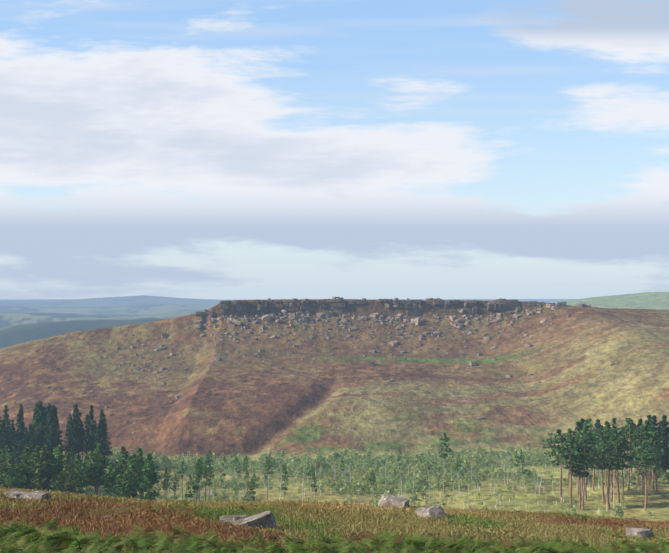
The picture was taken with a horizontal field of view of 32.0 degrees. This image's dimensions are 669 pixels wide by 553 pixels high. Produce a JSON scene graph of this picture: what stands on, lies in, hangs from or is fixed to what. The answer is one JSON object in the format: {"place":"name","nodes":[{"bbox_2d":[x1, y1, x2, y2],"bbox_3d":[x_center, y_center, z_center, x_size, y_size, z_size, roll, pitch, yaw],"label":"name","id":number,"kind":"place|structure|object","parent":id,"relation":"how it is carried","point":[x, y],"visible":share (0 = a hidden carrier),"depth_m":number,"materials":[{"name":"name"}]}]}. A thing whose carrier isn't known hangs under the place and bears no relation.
{"place":"outdoors","nodes":[
{"label":"outdoors","id":0,"kind":"place"},
{"bbox_2d":[0,292,668,546],"bbox_3d":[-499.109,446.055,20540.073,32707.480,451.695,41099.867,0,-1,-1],"label":"terrain","id":1,"kind":"structure","parent":0,"point":[221,407],"depth_m":721.17,"materials":[{"name":"brown plant"}]},
{"bbox_2d":[1,410,666,516],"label":"tree trunks","id":2,"kind":"object","parent":1,"relation":"on","point":[584,483],"visible":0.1,"depth_m":305.44,"materials":[{"name":"brown plant"}]},
{"bbox_2d":[0,487,668,552],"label":"heather grass tussocks","id":3,"kind":"object","parent":1,"relation":"on","point":[530,525],"visible":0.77,"depth_m":65.18,"materials":[{"name":"plant"}]},
{"bbox_2d":[0,401,668,501],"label":"conifer tree foliage","id":4,"kind":"object","parent":1,"relation":"on","point":[47,437],"visible":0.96,"depth_m":302.20,"materials":[{"name":"green plant"}]},
{"bbox_2d":[0,444,668,517],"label":"young birch trees","id":5,"kind":"object","parent":1,"relation":"on","point":[365,462],"visible":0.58,"depth_m":412.50,"materials":[{"name":"green plant"}]},
{"bbox_2d":[0,493,668,552],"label":"bracken ferns","id":6,"kind":"object","parent":1,"relation":"on","point":[25,538],"visible":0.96,"depth_m":43.45,"materials":[{"name":"plant"}]},
{"bbox_2d":[3,297,668,539],"bbox_3d":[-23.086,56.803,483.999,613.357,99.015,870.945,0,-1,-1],"label":"rocks","id":7,"kind":"object","parent":1,"relation":"on","point":[265,519],"visible":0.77,"depth_m":886.60,"materials":[{"name":"grey stone"}]},
{"bbox_2d":[0,0,668,299],"label":"sky","id":8,"kind":"structure","parent":0,"point":[194,149],"materials":[{"name":"blue"}]}
]}

